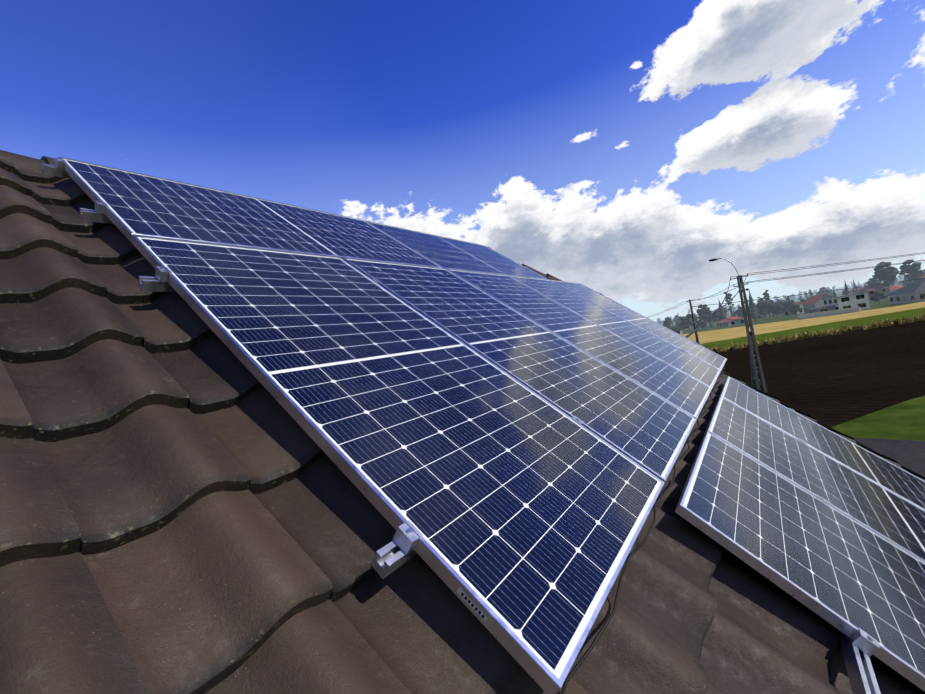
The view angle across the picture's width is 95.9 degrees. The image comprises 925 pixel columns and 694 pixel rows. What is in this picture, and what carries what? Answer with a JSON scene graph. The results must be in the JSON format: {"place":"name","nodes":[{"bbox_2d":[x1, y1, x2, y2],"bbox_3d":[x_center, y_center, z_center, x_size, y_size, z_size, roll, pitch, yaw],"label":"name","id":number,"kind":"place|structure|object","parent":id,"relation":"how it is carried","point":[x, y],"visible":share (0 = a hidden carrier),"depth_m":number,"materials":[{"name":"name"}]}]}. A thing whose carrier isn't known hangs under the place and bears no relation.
{"place":"outdoors","nodes":[
{"label":"outdoors","id":0,"kind":"place"},
{"bbox_2d":[0,0,924,320],"label":"sky","id":1,"kind":"structure","parent":0,"point":[617,149],"materials":[{"name":"blue"}]},
{"bbox_2d":[655,275,924,440],"bbox_3d":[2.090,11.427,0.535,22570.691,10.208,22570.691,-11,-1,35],"label":"terrain","id":2,"kind":"structure","parent":0,"point":[904,420],"depth_m":19.94,"materials":[{"name":"green plant"}]},
{"bbox_2d":[81,290,920,544],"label":"house","id":3,"kind":"structure","parent":2,"relation":"on","point":[781,402],"depth_m":4.31,"materials":[{"name":"paint"}]},
{"bbox_2d":[0,150,54,173],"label":"ridge caps","id":4,"kind":"object","parent":3,"relation":"on","point":[24,163],"depth_m":2.13,"materials":[{"name":"tile"}]},
{"bbox_2d":[0,158,924,693],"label":"roof tiles","id":5,"kind":"object","parent":3,"relation":"on","point":[152,540],"visible":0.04,"depth_m":0.93,"materials":[{"name":"concrete"}]},
{"bbox_2d":[41,158,880,693],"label":"rails and clamps","id":6,"kind":"object","parent":5,"relation":"attached to","point":[859,648],"visible":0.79,"depth_m":1.16,"materials":[{"name":"metal"}]},
{"bbox_2d":[59,157,442,267],"bbox_3d":[-1.097,-0.775,2.693,1.002,0.035,2.008,35,24,27],"label":"solar panel","id":7,"kind":"object","parent":6,"relation":"on","point":[139,204],"visible":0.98,"depth_m":2.31,"materials":[{"name":"blue glass"}]},
{"bbox_2d":[132,235,664,693],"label":"solar panel","id":8,"kind":"object","parent":6,"relation":"on","point":[523,509],"visible":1,"depth_m":1.26,"materials":[{"name":"blue glass"}]},
{"bbox_2d":[457,587,487,621],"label":"ventilation slots","id":9,"kind":"object","parent":8,"relation":"attached to","point":[473,605],"visible":1,"depth_m":0.81,"materials":[{"name":"white metal"}]},
{"bbox_2d":[366,221,547,279],"bbox_3d":[0.065,-0.953,4.345,1.002,0.035,2.008,35,24,27],"label":"solar panel","id":10,"kind":"object","parent":6,"relation":"on","point":[447,253],"visible":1,"depth_m":4.12,"materials":[{"name":"blue glass"}]},
{"bbox_2d":[343,258,696,481],"bbox_3d":[0.305,-0.046,2.422,2.008,0.035,1.002,35,24,27],"label":"solar panel","id":11,"kind":"object","parent":6,"relation":"on","point":[646,429],"visible":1,"depth_m":2.24,"materials":[{"name":"blue glass"}]},
{"bbox_2d":[447,269,711,418],"bbox_3d":[0.891,-0.136,3.255,2.008,0.035,1.002,35,24,27],"label":"solar panel","id":12,"kind":"object","parent":6,"relation":"on","point":[684,392],"visible":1,"depth_m":3.13,"materials":[{"name":"blue glass"}]},
{"bbox_2d":[509,275,720,387],"bbox_3d":[1.476,-0.226,4.088,2.008,0.035,1.002,35,24,27],"label":"solar panel","id":13,"kind":"object","parent":6,"relation":"on","point":[701,371],"visible":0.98,"depth_m":3.99,"materials":[{"name":"blue glass"}]},
{"bbox_2d":[551,280,726,369],"bbox_3d":[2.062,-0.315,4.920,2.008,0.035,1.002,35,24,27],"label":"solar panel","id":14,"kind":"object","parent":6,"relation":"on","point":[706,355],"visible":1,"depth_m":4.85,"materials":[{"name":"blue glass"}]},
{"bbox_2d":[675,431,924,691],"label":"solar panel","id":15,"kind":"object","parent":6,"relation":"attached to","point":[845,574],"visible":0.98,"depth_m":1.51,"materials":[{"name":"blue glass"}]},
{"bbox_2d":[704,396,924,561],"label":"solar panel","id":16,"kind":"object","parent":6,"relation":"attached to","point":[892,517],"visible":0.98,"depth_m":2.34,"materials":[{"name":"blue glass"}]},
{"bbox_2d":[718,376,924,509],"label":"solar panel","id":17,"kind":"object","parent":6,"relation":"attached to","point":[897,480],"visible":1,"depth_m":3.13,"materials":[{"name":"blue glass"}]},
{"bbox_2d":[520,264,561,280],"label":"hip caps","id":18,"kind":"object","parent":5,"relation":"on","point":[549,276],"visible":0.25,"depth_m":5.69,"materials":[{"name":"tile"}]},
{"bbox_2d":[663,317,671,327],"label":"tree","id":19,"kind":"object","parent":2,"relation":"on","point":[667,322],"visible":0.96,"depth_m":297.16,"materials":[{"name":"green plant"}]},
{"bbox_2d":[670,325,679,330],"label":"tree","id":20,"kind":"object","parent":2,"relation":"on","point":[674,328],"visible":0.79,"depth_m":232.11,"materials":[{"name":"green plant"}]},
{"bbox_2d":[673,315,679,322],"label":"tree","id":21,"kind":"object","parent":2,"relation":"on","point":[675,319],"visible":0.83,"depth_m":522.59,"materials":[{"name":"green plant"}]},
{"bbox_2d":[679,314,697,332],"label":"tree","id":22,"kind":"object","parent":2,"relation":"on","point":[687,320],"visible":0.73,"depth_m":233.36,"materials":[{"name":"green plant"}]},
{"bbox_2d":[696,320,706,330],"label":"tree","id":23,"kind":"object","parent":2,"relation":"on","point":[699,323],"visible":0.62,"depth_m":222.70,"materials":[{"name":"green plant"}]},
{"bbox_2d":[696,304,711,327],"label":"tree","id":24,"kind":"object","parent":2,"relation":"on","point":[703,309],"visible":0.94,"depth_m":257.42,"materials":[{"name":"green plant"}]},
{"bbox_2d":[703,312,717,322],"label":"tree","id":25,"kind":"object","parent":2,"relation":"on","point":[713,318],"visible":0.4,"depth_m":270.82,"materials":[{"name":"green plant"}]},
{"bbox_2d":[718,301,725,320],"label":"tree","id":26,"kind":"object","parent":2,"relation":"on","point":[721,313],"visible":0.69,"depth_m":257.68,"materials":[{"name":"green plant"}]},
{"bbox_2d":[686,258,766,391],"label":"utility poles","id":27,"kind":"object","parent":2,"relation":"on","point":[755,380],"visible":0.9,"depth_m":31.26,"materials":[{"name":"concrete"}]},
{"bbox_2d":[651,252,924,337],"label":"overhead wires","id":28,"kind":"object","parent":27,"relation":"attached to","point":[701,325],"visible":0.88,"depth_m":32.73,"materials":[{"name":"black"}]},
{"bbox_2d":[724,292,733,316],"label":"tree","id":29,"kind":"object","parent":2,"relation":"on","point":[728,295],"visible":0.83,"depth_m":250.99,"materials":[{"name":"green plant"}]},
{"bbox_2d":[716,317,744,327],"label":"house","id":30,"kind":"structure","parent":2,"relation":"on","point":[726,322],"depth_m":219.64,"materials":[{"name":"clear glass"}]},
{"bbox_2d":[736,306,746,317],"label":"tree","id":31,"kind":"object","parent":2,"relation":"on","point":[740,312],"visible":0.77,"depth_m":239.70,"materials":[{"name":"green plant"}]},
{"bbox_2d":[747,291,761,321],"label":"tree","id":32,"kind":"object","parent":2,"relation":"on","point":[754,314],"visible":0.9,"depth_m":213.37,"materials":[{"name":"green plant"}]},
{"bbox_2d":[756,300,770,319],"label":"tree","id":33,"kind":"object","parent":2,"relation":"on","point":[762,305],"visible":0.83,"depth_m":217.01,"materials":[{"name":"green plant"}]},
{"bbox_2d":[762,290,770,316],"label":"tree","id":34,"kind":"object","parent":2,"relation":"on","point":[765,294],"visible":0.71,"depth_m":253.16,"materials":[{"name":"green plant"}]},
{"bbox_2d":[766,303,783,317],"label":"tree","id":35,"kind":"object","parent":2,"relation":"on","point":[775,308],"visible":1,"depth_m":207.98,"materials":[{"name":"green plant"}]},
{"bbox_2d":[779,300,794,315],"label":"tree","id":36,"kind":"object","parent":2,"relation":"on","point":[785,304],"visible":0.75,"depth_m":209.44,"materials":[{"name":"green plant"}]},
{"bbox_2d":[783,302,803,315],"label":"red house","id":37,"kind":"structure","parent":2,"relation":"on","point":[798,312],"depth_m":210.12,"materials":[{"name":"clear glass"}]},
{"bbox_2d":[787,304,802,316],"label":"tree","id":38,"kind":"object","parent":2,"relation":"on","point":[794,309],"visible":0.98,"depth_m":178.23,"materials":[{"name":"green plant"}]},
{"bbox_2d":[682,301,924,343],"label":"field stubble","id":39,"kind":"object","parent":2,"relation":"attached to","point":[718,335],"visible":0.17,"depth_m":119.06,"materials":[{"name":"yellow plant"}]},
{"bbox_2d":[802,294,832,313],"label":"red house","id":40,"kind":"structure","parent":2,"relation":"on","point":[814,301],"depth_m":196.66,"materials":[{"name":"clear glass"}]},
{"bbox_2d":[806,305,834,313],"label":"wall","id":41,"kind":"structure","parent":2,"relation":"on","point":[821,309],"depth_m":143.14,"materials":[{"name":"grey concrete"}]},
{"bbox_2d":[717,320,924,426],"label":"ploughed field","id":42,"kind":"structure","parent":2,"relation":"attached to","point":[833,380],"depth_m":34.92,"materials":[{"name":"soil"}]},
{"bbox_2d":[707,312,924,352],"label":"dry grass tussocks","id":43,"kind":"object","parent":42,"relation":"on","point":[826,332],"visible":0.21,"depth_m":68.63,"materials":[{"name":"green plant"}]},
{"bbox_2d":[818,287,828,294],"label":"tree","id":44,"kind":"object","parent":2,"relation":"on","point":[821,290],"visible":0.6,"depth_m":470.30,"materials":[{"name":"green plant"}]},
{"bbox_2d":[798,307,860,319],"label":"wall","id":45,"kind":"structure","parent":2,"relation":"on","point":[829,313],"depth_m":136.05,"materials":[{"name":"grey concrete"}]},
{"bbox_2d":[821,292,869,309],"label":"building","id":46,"kind":"structure","parent":2,"relation":"on","point":[861,300],"depth_m":139.36,"materials":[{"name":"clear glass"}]},
{"bbox_2d":[844,279,849,294],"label":"tree","id":47,"kind":"object","parent":2,"relation":"on","point":[846,292],"visible":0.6,"depth_m":233.82,"materials":[{"name":"green plant"}]},
{"bbox_2d":[854,286,889,301],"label":"brick house","id":48,"kind":"structure","parent":2,"relation":"on","point":[869,290],"depth_m":208.66,"materials":[{"name":"brick"}]},
{"bbox_2d":[867,278,881,285],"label":"tree","id":49,"kind":"object","parent":2,"relation":"on","point":[871,281],"visible":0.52,"depth_m":260.87,"materials":[{"name":"green plant"}]},
{"bbox_2d":[871,290,886,304],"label":"tree","id":50,"kind":"object","parent":2,"relation":"on","point":[877,296],"visible":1,"depth_m":150.75,"materials":[{"name":"green plant"}]},
{"bbox_2d":[872,262,898,292],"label":"tree","id":51,"kind":"object","parent":2,"relation":"on","point":[888,274],"visible":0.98,"depth_m":207.85,"materials":[{"name":"green plant"}]},
{"bbox_2d":[889,285,903,292],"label":"house","id":52,"kind":"structure","parent":2,"relation":"on","point":[893,288],"depth_m":273.54,"materials":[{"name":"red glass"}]},
{"bbox_2d":[886,279,924,304],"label":"house","id":53,"kind":"structure","parent":2,"relation":"on","point":[913,291],"depth_m":127.88,"materials":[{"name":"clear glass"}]},
{"bbox_2d":[899,259,922,282],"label":"tree","id":54,"kind":"object","parent":2,"relation":"on","point":[914,267],"visible":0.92,"depth_m":221.92,"materials":[{"name":"green plant"}]},
{"bbox_2d":[700,307,924,348],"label":"meadow","id":55,"kind":"structure","parent":0,"point":[862,321],"depth_m":88.39,"materials":[{"name":"green plant"}]},
{"bbox_2d":[853,437,924,476],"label":"road","id":56,"kind":"structure","parent":0,"point":[909,454],"depth_m":8.96,"materials":[{"name":"grey asphalt"}]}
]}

